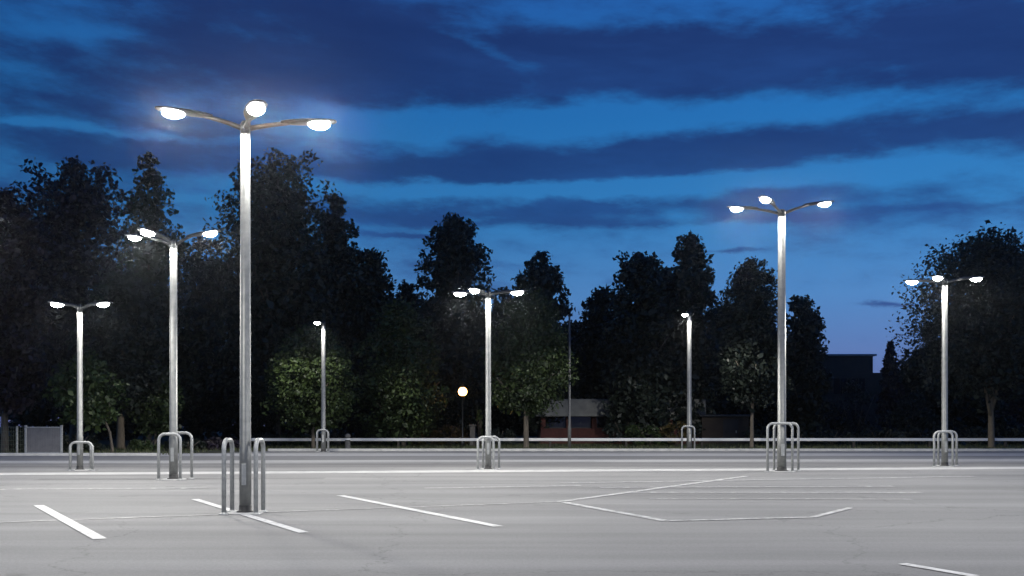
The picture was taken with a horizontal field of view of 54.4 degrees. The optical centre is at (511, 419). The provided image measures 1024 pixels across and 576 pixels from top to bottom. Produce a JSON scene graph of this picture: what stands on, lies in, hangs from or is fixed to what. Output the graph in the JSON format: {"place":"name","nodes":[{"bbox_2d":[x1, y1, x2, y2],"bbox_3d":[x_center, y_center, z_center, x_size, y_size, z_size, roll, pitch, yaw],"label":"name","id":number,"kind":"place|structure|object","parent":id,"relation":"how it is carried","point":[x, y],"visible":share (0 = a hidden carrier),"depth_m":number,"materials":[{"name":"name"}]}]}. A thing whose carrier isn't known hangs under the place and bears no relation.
{"place":"outdoors","nodes":[
{"label":"outdoors","id":0,"kind":"place"},
{"bbox_2d":[0,451,1023,575],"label":"parking lot","id":1,"kind":"structure","parent":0,"point":[972,525],"depth_m":14.55,"materials":[{"name":"asphalt"}]},
{"bbox_2d":[34,505,105,538],"bbox_3d":[-6.655,1.488,14.804,0.165,0.001,5.701,0,0,-32],"label":"road marking","id":2,"kind":"object","parent":1,"relation":"on","point":[86,531],"visible":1,"depth_m":14.20,"materials":[{"name":"paint"}]},
{"bbox_2d":[47,301,112,470],"bbox_3d":[-12.551,-0.964,29.090,1.832,4.920,0.716,0,0,-5],"label":"lamp post","id":3,"kind":"object","parent":1,"relation":"on","point":[79,466],"visible":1,"depth_m":29.11,"materials":[{"name":"metal"}]},
{"bbox_2d":[67,441,95,470],"bbox_3d":[-12.488,1.066,28.877,0.820,0.860,0.166,0,0,0],"label":"guard hoop","id":4,"kind":"object","parent":1,"relation":"on","point":[92,451],"visible":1,"depth_m":28.84,"materials":[{"name":"metal"}]},
{"bbox_2d":[0,487,207,489],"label":"road marking","id":5,"kind":"object","parent":1,"relation":"on","point":[101,488],"visible":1,"depth_m":21.39,"materials":[{"name":"paint"}]},
{"bbox_2d":[0,514,217,522],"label":"road marking","id":6,"kind":"object","parent":1,"relation":"on","point":[111,518],"visible":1,"depth_m":15.01,"materials":[{"name":"paint"}]},
{"bbox_2d":[156,432,183,479],"bbox_3d":[-8.396,0.911,24.415,0.700,1.170,0.166,0,0,0],"label":"guard hoop","id":7,"kind":"object","parent":1,"relation":"on","point":[158,452],"visible":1,"depth_m":24.38,"materials":[{"name":"metal"}]},
{"bbox_2d":[37,477,325,479],"bbox_3d":[-8.245,1.492,24.925,7.035,0.001,0.550,0,0,-4],"label":"dark asphalt patch","id":8,"kind":"object","parent":1,"relation":"on","point":[163,478],"visible":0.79,"depth_m":25.02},
{"bbox_2d":[124,227,220,479],"bbox_3d":[-8.539,-1.590,24.375,2.632,6.172,1.246,0,0,10],"label":"lamp post","id":9,"kind":"object","parent":8,"relation":"on","point":[173,408],"visible":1,"depth_m":24.58,"materials":[{"name":"metal"}]},
{"bbox_2d":[178,431,194,478],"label":"guard hoop","id":10,"kind":"object","parent":8,"relation":"on","point":[191,451],"visible":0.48,"depth_m":24.89,"materials":[{"name":"metal"}]},
{"bbox_2d":[218,438,234,514],"bbox_3d":[-4.511,0.896,15.824,0.166,1.200,0.630,0,0,0],"label":"guard hoop","id":11,"kind":"object","parent":1,"relation":"on","point":[224,445],"visible":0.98,"depth_m":15.64,"materials":[{"name":"metal"}]},
{"bbox_2d":[155,99,336,514],"bbox_3d":[-4.226,-1.708,15.546,2.780,6.408,1.443,0,0,0],"label":"lamp post","id":12,"kind":"object","parent":1,"relation":"on","point":[254,109],"visible":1,"depth_m":15.77,"materials":[{"name":"metal"}]},
{"bbox_2d":[192,499,306,532],"bbox_3d":[-4.318,1.488,15.810,0.140,0.001,6.328,0,0,-30],"label":"road marking","id":13,"kind":"object","parent":1,"relation":"on","point":[262,519],"visible":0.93,"depth_m":14.76,"materials":[{"name":"paint"}]},
{"bbox_2d":[251,438,268,514],"bbox_3d":[-4.011,0.896,15.824,0.166,1.200,0.630,0,0,0],"label":"guard hoop","id":14,"kind":"object","parent":1,"relation":"on","point":[256,444],"visible":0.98,"depth_m":15.64,"materials":[{"name":"metal"}]},
{"bbox_2d":[313,321,326,451],"bbox_3d":[-8.547,-1.472,44.763,0.651,5.937,1.408,0,0,0],"label":"lamp post","id":15,"kind":"object","parent":1,"relation":"on","point":[323,397],"visible":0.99,"depth_m":45.06,"materials":[{"name":"metal"}]},
{"bbox_2d":[271,501,554,511],"bbox_3d":[-1.605,1.490,16.969,5.205,0.001,0.120,0,0,-23],"label":"road marking","id":16,"kind":"object","parent":1,"relation":"on","point":[411,506],"visible":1,"depth_m":16.98,"materials":[{"name":"paint"}]},
{"bbox_2d":[337,495,500,526],"bbox_3d":[-1.772,1.488,16.640,0.160,0.001,6.450,0,0,-29],"label":"road marking","id":17,"kind":"object","parent":1,"relation":"on","point":[453,517],"visible":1,"depth_m":15.87,"materials":[{"name":"paint"}]},
{"bbox_2d":[476,436,495,469],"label":"guard hoop","id":18,"kind":"object","parent":1,"relation":"on","point":[493,450],"visible":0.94,"depth_m":29.21,"materials":[{"name":"metal"}]},
{"bbox_2d":[451,287,525,469],"bbox_3d":[-0.699,-1.175,29.270,2.261,5.343,1.400,0,0,0],"label":"lamp post","id":19,"kind":"object","parent":1,"relation":"on","point":[488,294],"visible":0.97,"depth_m":29.47,"materials":[{"name":"metal"}]},
{"bbox_2d":[424,485,580,487],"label":"road marking","id":20,"kind":"object","parent":1,"relation":"on","point":[501,486],"visible":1,"depth_m":22.02,"materials":[{"name":"paint"}]},
{"bbox_2d":[0,462,1023,467],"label":"dark asphalt aisle","id":21,"kind":"object","parent":1,"relation":"on","point":[509,465],"visible":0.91,"depth_m":32.04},
{"bbox_2d":[936,430,958,465],"bbox_3d":[13.898,0.926,31.780,0.750,1.140,0.166,0,0,0],"label":"guard hoop","id":22,"kind":"object","parent":21,"relation":"on","point":[956,449],"visible":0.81,"depth_m":31.75,"materials":[{"name":"metal"}]},
{"bbox_2d":[0,459,1023,462],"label":"paved aisle","id":23,"kind":"object","parent":1,"relation":"on","point":[291,461],"visible":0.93,"depth_m":35.91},
{"bbox_2d":[0,467,1023,474],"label":"drainage strip","id":24,"kind":"object","parent":1,"relation":"on","point":[267,472],"visible":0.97,"depth_m":28.92,"materials":[{"name":"concrete"}]},
{"bbox_2d":[160,453,1023,455],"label":"light asphalt aisle","id":25,"kind":"object","parent":1,"relation":"on","point":[609,454],"visible":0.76,"depth_m":42.00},
{"bbox_2d":[561,502,669,520],"bbox_3d":[1.559,1.488,16.289,0.160,0.001,3.670,0,0,-22],"label":"road marking","id":26,"kind":"object","parent":1,"relation":"on","point":[642,516],"visible":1,"depth_m":16.04,"materials":[{"name":"paint"}]},
{"bbox_2d":[560,476,746,501],"bbox_3d":[3.491,1.488,21.997,0.170,0.001,9.580,0,0,33],"label":"road marking","id":27,"kind":"object","parent":1,"relation":"on","point":[647,489],"visible":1,"depth_m":21.06,"materials":[{"name":"paint"}]},
{"bbox_2d":[600,486,894,487],"bbox_3d":[5.191,1.490,21.951,6.576,0.001,0.300,0,0,-4],"label":"road marking","id":28,"kind":"object","parent":1,"relation":"on","point":[753,486],"visible":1,"depth_m":22.02,"materials":[{"name":"paint"}]},
{"bbox_2d":[562,476,977,482],"bbox_3d":[6.615,1.490,24.617,11.248,0.001,0.350,0,0,-14],"label":"road marking","id":29,"kind":"object","parent":1,"relation":"on","point":[767,479],"visible":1,"depth_m":24.58,"materials":[{"name":"paint"}]},
{"bbox_2d":[631,492,921,492],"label":"road marking","id":30,"kind":"object","parent":1,"relation":"on","point":[776,492],"visible":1,"depth_m":20.22,"materials":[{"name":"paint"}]},
{"bbox_2d":[765,422,794,471],"bbox_3d":[7.583,0.791,28.182,0.870,1.410,0.166,0,0,0],"label":"guard hoop","id":31,"kind":"object","parent":1,"relation":"on","point":[767,443],"visible":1,"depth_m":28.16,"materials":[{"name":"metal"}]},
{"bbox_2d":[727,195,833,471],"bbox_3d":[7.720,-2.383,28.141,3.011,7.758,1.636,0,0,0],"label":"lamp post","id":32,"kind":"object","parent":1,"relation":"on","point":[781,409],"visible":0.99,"depth_m":28.39,"materials":[{"name":"metal"}]},
{"bbox_2d":[773,422,800,470],"bbox_3d":[7.926,0.791,28.782,0.870,1.410,0.166,0,0,0],"label":"guard hoop","id":33,"kind":"object","parent":1,"relation":"on","point":[798,444],"visible":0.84,"depth_m":28.76,"materials":[{"name":"metal"}]},
{"bbox_2d":[901,563,978,575],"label":"road marking","id":34,"kind":"object","parent":1,"relation":"on","point":[938,569],"visible":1,"depth_m":9.86,"materials":[{"name":"paint"}]},
{"bbox_2d":[931,430,954,466],"bbox_3d":[13.507,0.926,31.180,0.750,1.140,0.166,0,0,0],"label":"guard hoop","id":35,"kind":"object","parent":1,"relation":"on","point":[952,444],"visible":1,"depth_m":31.15,"materials":[{"name":"metal"}]},
{"bbox_2d":[903,275,984,466],"bbox_3d":[13.732,-1.517,31.215,2.523,6.026,1.390,0,0,0],"label":"lamp post","id":36,"kind":"object","parent":1,"relation":"on","point":[944,282],"visible":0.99,"depth_m":31.41,"materials":[{"name":"metal"}]},
{"bbox_2d":[0,427,1023,452],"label":"ground","id":37,"kind":"structure","parent":0,"point":[140,437],"depth_m":56.63,"materials":[{"name":"soil"}]},
{"bbox_2d":[0,430,23,451],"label":"shrub","id":38,"kind":"object","parent":37,"relation":"on","point":[20,443],"visible":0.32,"depth_m":45.89,"materials":[{"name":"green plant"}]},
{"bbox_2d":[0,187,55,451],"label":"leafy tree","id":39,"kind":"object","parent":37,"relation":"on","point":[19,313],"visible":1,"depth_m":44.65,"materials":[{"name":"green plant"}]},
{"bbox_2d":[0,265,69,439],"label":"leafy tree","id":40,"kind":"object","parent":37,"relation":"on","point":[43,417],"visible":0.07,"depth_m":67.07,"materials":[{"name":"green plant"}]},
{"bbox_2d":[24,425,62,452],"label":"sheet gate","id":41,"kind":"structure","parent":37,"relation":"on","point":[43,439],"depth_m":41.59,"materials":[{"name":"grey metal"}]},
{"bbox_2d":[7,155,140,441],"bbox_3d":[-24.751,-6.581,56.065,7.659,16.268,7.401,0,0,-41],"label":"leafy tree","id":42,"kind":"object","parent":37,"relation":"on","point":[66,275],"visible":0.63,"depth_m":54.74,"materials":[{"name":"green plant"}]},
{"bbox_2d":[0,453,156,455],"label":"kerb","id":43,"kind":"structure","parent":37,"relation":"on","point":[75,454],"depth_m":40.54,"materials":[{"name":"concrete"}]},
{"bbox_2d":[63,432,104,451],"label":"shrub","id":44,"kind":"object","parent":37,"relation":"on","point":[91,439],"visible":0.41,"depth_m":46.32,"materials":[{"name":"green plant"}]},
{"bbox_2d":[42,350,134,452],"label":"leafy tree","id":45,"kind":"object","parent":37,"relation":"on","point":[99,393],"visible":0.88,"depth_m":43.98,"materials":[{"name":"green plant"}]},
{"bbox_2d":[62,265,169,448],"bbox_3d":[-19.449,-3.016,49.905,5.488,9.143,5.200,0,0,0],"label":"leafy tree","id":46,"kind":"object","parent":37,"relation":"on","point":[126,341],"visible":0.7,"depth_m":49.23,"materials":[{"name":"green plant"}]},
{"bbox_2d":[76,254,179,439],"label":"leafy tree","id":47,"kind":"object","parent":37,"relation":"on","point":[129,425],"visible":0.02,"depth_m":71.03,"materials":[{"name":"green plant"}]},
{"bbox_2d":[128,438,162,450],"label":"shrub","id":48,"kind":"object","parent":37,"relation":"on","point":[137,444],"visible":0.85,"depth_m":47.22,"materials":[{"name":"green plant"}]},
{"bbox_2d":[85,151,214,441],"bbox_3d":[-22.006,-7.303,60.189,7.495,17.715,8.520,0,0,38],"label":"conifer tree","id":49,"kind":"object","parent":37,"relation":"on","point":[148,265],"visible":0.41,"depth_m":59.63,"materials":[{"name":"green plant"}]},
{"bbox_2d":[124,361,185,446],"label":"leafy tree","id":50,"kind":"object","parent":37,"relation":"on","point":[154,420],"visible":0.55,"depth_m":50.35,"materials":[{"name":"green plant"}]},
{"bbox_2d":[164,438,207,449],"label":"shrub","id":51,"kind":"object","parent":37,"relation":"on","point":[200,444],"visible":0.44,"depth_m":48.05,"materials":[{"name":"green plant"}]},
{"bbox_2d":[158,236,239,440],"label":"leafy tree","id":52,"kind":"object","parent":37,"relation":"on","point":[211,410],"visible":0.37,"depth_m":69.04,"materials":[{"name":"green plant"}]},
{"bbox_2d":[202,436,239,449],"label":"shrub","id":53,"kind":"object","parent":37,"relation":"on","point":[214,442],"visible":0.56,"depth_m":48.82,"materials":[{"name":"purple plant"}]},
{"bbox_2d":[204,279,281,439],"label":"leafy tree","id":54,"kind":"object","parent":37,"relation":"on","point":[234,432],"visible":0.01,"depth_m":72.96,"materials":[{"name":"green plant"}]},
{"bbox_2d":[251,431,282,445],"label":"shrub","id":55,"kind":"object","parent":37,"relation":"on","point":[265,435],"visible":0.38,"depth_m":54.78,"materials":[{"name":"green plant"}]},
{"bbox_2d":[189,147,362,437],"bbox_3d":[-13.598,-7.078,58.077,9.636,17.284,9.490,0,0,0],"label":"leafy tree","id":56,"kind":"object","parent":37,"relation":"on","point":[279,255],"visible":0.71,"depth_m":56.57,"materials":[{"name":"green plant"}]},
{"bbox_2d":[251,286,339,435],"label":"leafy tree","id":57,"kind":"object","parent":37,"relation":"on","point":[296,429],"visible":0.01,"depth_m":73.06,"materials":[{"name":"green plant"}]},
{"bbox_2d":[280,431,320,445],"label":"shrub","id":58,"kind":"object","parent":37,"relation":"on","point":[295,435],"visible":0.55,"depth_m":55.64,"materials":[{"name":"green plant"}]},
{"bbox_2d":[258,323,363,448],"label":"leafy tree","id":59,"kind":"object","parent":37,"relation":"on","point":[297,385],"visible":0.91,"depth_m":49.96,"materials":[{"name":"green plant"}]},
{"bbox_2d":[307,194,360,433],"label":"leafy tree","id":60,"kind":"object","parent":37,"relation":"on","point":[342,225],"visible":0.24,"depth_m":62.42,"materials":[{"name":"green plant"}]},
{"bbox_2d":[326,431,367,445],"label":"shrub","id":61,"kind":"object","parent":37,"relation":"on","point":[337,435],"visible":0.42,"depth_m":55.67,"materials":[{"name":"green plant"}]},
{"bbox_2d":[332,247,409,433],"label":"leafy tree","id":62,"kind":"object","parent":37,"relation":"on","point":[370,280],"visible":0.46,"depth_m":60.03,"materials":[{"name":"green plant"}]},
{"bbox_2d":[359,424,396,444],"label":"shrub","id":63,"kind":"object","parent":37,"relation":"on","point":[365,432],"visible":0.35,"depth_m":56.65,"materials":[{"name":"green plant"}]},
{"bbox_2d":[348,296,453,446],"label":"leafy tree","id":64,"kind":"object","parent":37,"relation":"on","point":[401,369],"visible":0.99,"depth_m":53.06,"materials":[{"name":"green plant"}]},
{"bbox_2d":[396,279,427,380],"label":"leafy tree","id":65,"kind":"object","parent":37,"relation":"on","point":[406,289],"visible":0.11,"depth_m":66.75,"materials":[{"name":"green plant"}]},
{"bbox_2d":[427,424,469,445],"bbox_3d":[-3.552,0.947,56.621,2.487,1.422,1.562,0,0,0],"label":"shrub","id":66,"kind":"object","parent":37,"relation":"on","point":[455,433],"visible":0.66,"depth_m":56.30,"materials":[{"name":"green plant"}]},
{"bbox_2d":[410,212,498,442],"bbox_3d":[-3.717,-5.925,64.058,5.827,14.959,5.746,0,0,26],"label":"leafy tree","id":67,"kind":"object","parent":37,"relation":"on","point":[456,263],"visible":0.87,"depth_m":63.05,"materials":[{"name":"green plant"}]},
{"bbox_2d":[461,309,523,437],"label":"leafy tree","id":68,"kind":"object","parent":37,"relation":"on","point":[483,425],"visible":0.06,"depth_m":74.89,"materials":[{"name":"green plant"}]},
{"bbox_2d":[481,428,516,445],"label":"shrub","id":69,"kind":"object","parent":37,"relation":"on","point":[510,433],"visible":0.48,"depth_m":56.80,"materials":[{"name":"green plant"}]},
{"bbox_2d":[480,286,523,434],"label":"leafy tree","id":70,"kind":"object","parent":37,"relation":"on","point":[501,419],"visible":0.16,"depth_m":67.42,"materials":[{"name":"green plant"}]},
{"bbox_2d":[0,442,1023,454],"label":"grass","id":71,"kind":"structure","parent":37,"relation":"on","point":[600,446],"depth_m":51.45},
{"bbox_2d":[0,356,1023,435],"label":"woodland","id":72,"kind":"object","parent":37,"relation":"on","point":[520,432],"depth_m":87.96,"materials":[{"name":"green plant"}]},
{"bbox_2d":[477,286,581,448],"bbox_3d":[0.857,-2.586,50.240,4.966,8.285,4.968,0,0,-44],"label":"leafy tree","id":73,"kind":"object","parent":37,"relation":"on","point":[528,334],"visible":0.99,"depth_m":49.47,"materials":[{"name":"green plant"}]},
{"bbox_2d":[510,250,581,443],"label":"leafy tree","id":74,"kind":"object","parent":37,"relation":"on","point":[545,277],"visible":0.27,"depth_m":60.57,"materials":[{"name":"green plant"}]},
{"bbox_2d":[568,315,570,448],"bbox_3d":[2.884,-1.866,50.000,0.170,6.731,0.166,0,0,0],"label":"unlit pole","id":75,"kind":"object","parent":37,"relation":"on","point":[569,394],"visible":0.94,"depth_m":49.95,"materials":[{"name":"grey metal"}]},
{"bbox_2d":[560,320,584,393],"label":"leafy tree","id":76,"kind":"object","parent":37,"relation":"on","point":[573,331],"visible":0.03,"depth_m":75.21,"materials":[{"name":"green plant"}]},
{"bbox_2d":[571,285,619,398],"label":"leafy tree","id":77,"kind":"object","parent":37,"relation":"on","point":[588,333],"visible":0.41,"depth_m":62.41,"materials":[{"name":"green plant"}]},
{"bbox_2d":[536,399,705,443],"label":"building","id":78,"kind":"structure","parent":37,"relation":"on","point":[587,421],"depth_m":60.00,"materials":[{"name":"red brick"}]},
{"bbox_2d":[571,417,590,427],"bbox_3d":[4.194,0.200,60.620,1.242,0.680,0.030,0,0,0],"label":"window","id":79,"kind":"structure","parent":78,"relation":"in","point":[576,422],"depth_m":60.61,"materials":[{"name":"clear glass"}]},
{"bbox_2d":[602,422,646,444],"bbox_3d":[6.433,0.905,56.904,2.560,1.496,1.603,0,0,15],"label":"shrub","id":80,"kind":"object","parent":37,"relation":"on","point":[610,429],"visible":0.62,"depth_m":56.82,"materials":[{"name":"green plant"}]},
{"bbox_2d":[251,438,1023,447],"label":"knee rail","id":81,"kind":"object","parent":37,"relation":"on","point":[853,440],"visible":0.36,"depth_m":51.97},
{"bbox_2d":[590,250,686,437],"bbox_3d":[7.272,-4.146,58.003,5.253,11.412,5.254,0,0,34],"label":"leafy tree","id":82,"kind":"object","parent":37,"relation":"on","point":[640,357],"visible":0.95,"depth_m":57.07,"materials":[{"name":"green plant"}]},
{"bbox_2d":[268,449,1023,450],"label":"kerb","id":83,"kind":"structure","parent":37,"relation":"on","point":[641,449],"depth_m":46.44,"materials":[{"name":"concrete"}]},
{"bbox_2d":[624,422,673,445],"bbox_3d":[7.813,0.959,56.044,3.036,1.597,1.900,0,0,11],"label":"shrub","id":84,"kind":"object","parent":37,"relation":"on","point":[632,431],"visible":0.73,"depth_m":55.68,"materials":[{"name":"green plant"}]},
{"bbox_2d":[653,266,681,397],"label":"leafy tree","id":85,"kind":"object","parent":37,"relation":"on","point":[672,294],"visible":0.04,"depth_m":61.35,"materials":[{"name":"green plant"}]},
{"bbox_2d":[658,421,693,445],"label":"shrub","id":86,"kind":"object","parent":37,"relation":"on","point":[667,431],"visible":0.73,"depth_m":54.83,"materials":[{"name":"green plant"}]},
{"bbox_2d":[682,311,691,448],"bbox_3d":[8.285,-1.790,46.538,0.743,6.573,1.502,0,0,10],"label":"lamp post","id":87,"kind":"object","parent":37,"relation":"on","point":[689,377],"visible":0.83,"depth_m":46.82,"materials":[{"name":"metal"}]},
{"bbox_2d":[663,230,721,443],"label":"leafy tree","id":88,"kind":"object","parent":37,"relation":"on","point":[694,291],"visible":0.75,"depth_m":59.27,"materials":[{"name":"green plant"}]},
{"bbox_2d":[697,415,749,443],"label":"brown brick shed","id":89,"kind":"structure","parent":37,"relation":"on","point":[724,426],"depth_m":59.00,"materials":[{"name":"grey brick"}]},
{"bbox_2d":[723,420,737,443],"bbox_3d":[12.951,0.750,58.974,0.900,1.450,0.058,0,0,0],"label":"door","id":90,"kind":"structure","parent":89,"relation":"in","point":[730,427],"depth_m":58.97,"materials":[{"name":"metal"}]},
{"bbox_2d":[702,303,749,419],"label":"leafy tree","id":91,"kind":"object","parent":37,"relation":"on","point":[725,408],"visible":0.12,"depth_m":70.78,"materials":[{"name":"green plant"}]},
{"bbox_2d":[711,255,793,447],"bbox_3d":[12.275,-3.417,51.022,4.193,9.941,4.253,0,0,0],"label":"leafy tree","id":92,"kind":"object","parent":37,"relation":"on","point":[751,334],"visible":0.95,"depth_m":50.42,"materials":[{"name":"green plant"}]},
{"bbox_2d":[742,425,786,444],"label":"shrub","id":93,"kind":"object","parent":37,"relation":"on","point":[758,433],"visible":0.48,"depth_m":56.61,"materials":[{"name":"green plant"}]},
{"bbox_2d":[744,328,796,437],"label":"leafy tree","id":94,"kind":"object","parent":37,"relation":"on","point":[762,416],"visible":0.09,"depth_m":68.98,"materials":[{"name":"green plant"}]},
{"bbox_2d":[772,294,834,444],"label":"leafy tree","id":95,"kind":"object","parent":37,"relation":"on","point":[809,378],"visible":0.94,"depth_m":57.41,"materials":[{"name":"green plant"}]},
{"bbox_2d":[769,397,838,443],"bbox_3d":[17.607,0.134,59.942,4.054,3.112,2.754,0,0,-36],"label":"shrub","id":96,"kind":"object","parent":37,"relation":"on","point":[824,417],"visible":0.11,"depth_m":59.89,"materials":[{"name":"green plant"}]},
{"bbox_2d":[800,427,857,445],"bbox_3d":[17.735,1.073,56.044,3.223,1.294,2.263,0,0,0],"label":"shrub","id":97,"kind":"object","parent":37,"relation":"on","point":[819,433],"visible":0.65,"depth_m":55.82,"materials":[{"name":"green plant"}]},
{"bbox_2d":[855,427,905,445],"bbox_3d":[20.523,1.124,56.012,2.727,1.396,2.511,0,0,0],"label":"shrub","id":98,"kind":"object","parent":37,"relation":"on","point":[877,433],"visible":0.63,"depth_m":55.77,"materials":[{"name":"green plant"}]},
{"bbox_2d":[874,340,907,431],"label":"conifer tree","id":99,"kind":"object","parent":37,"relation":"on","point":[891,392],"visible":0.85,"depth_m":67.71,"materials":[{"name":"dark green needles"},{"name":"bark"}]},
{"bbox_2d":[882,347,974,437],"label":"leafy tree","id":100,"kind":"object","parent":37,"relation":"on","point":[954,405],"visible":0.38,"depth_m":68.56,"materials":[{"name":"green plant"}]},
{"bbox_2d":[902,423,954,445],"bbox_3d":[23.887,1.008,56.905,2.972,1.632,2.172,0,0,-11],"label":"shrub","id":101,"kind":"object","parent":37,"relation":"on","point":[913,432],"visible":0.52,"depth_m":56.97,"materials":[{"name":"green plant"}]},
{"bbox_2d":[885,220,1023,448],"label":"leafy tree","id":102,"kind":"object","parent":37,"relation":"on","point":[986,330],"visible":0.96,"depth_m":49.57,"materials":[{"name":"green plant"}]},
{"bbox_2d":[913,320,1022,437],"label":"leafy tree","id":103,"kind":"object","parent":37,"relation":"on","point":[976,419],"visible":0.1,"depth_m":69.91,"materials":[{"name":"green plant"}]},
{"bbox_2d":[953,425,998,444],"bbox_3d":[26.324,1.051,56.773,3.019,1.383,2.027,0,0,0],"label":"shrub","id":104,"kind":"object","parent":37,"relation":"on","point":[978,432],"visible":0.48,"depth_m":56.70,"materials":[{"name":"green plant"}]},
{"bbox_2d":[994,242,1023,429],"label":"leafy tree","id":105,"kind":"object","parent":37,"relation":"on","point":[1014,409],"visible":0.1,"depth_m":60.73,"materials":[{"name":"green plant"}]},
{"bbox_2d":[994,424,1023,445],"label":"shrub","id":106,"kind":"object","parent":37,"relation":"on","point":[1016,432],"visible":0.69,"depth_m":56.56,"materials":[{"name":"green plant"}]},
{"bbox_2d":[0,0,1023,426],"label":"sky","id":107,"kind":"structure","parent":0,"point":[581,132],"materials":[{"name":"blue"}]},
{"bbox_2d":[814,354,905,436],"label":"flat roof building","id":108,"kind":"structure","parent":0,"point":[845,367],"depth_m":82.00,"materials":[{"name":"metal"}]},
{"bbox_2d":[833,378,847,394],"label":"window","id":109,"kind":"structure","parent":108,"relation":"in","point":[838,384],"depth_m":81.98,"materials":[{"name":"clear glass"}]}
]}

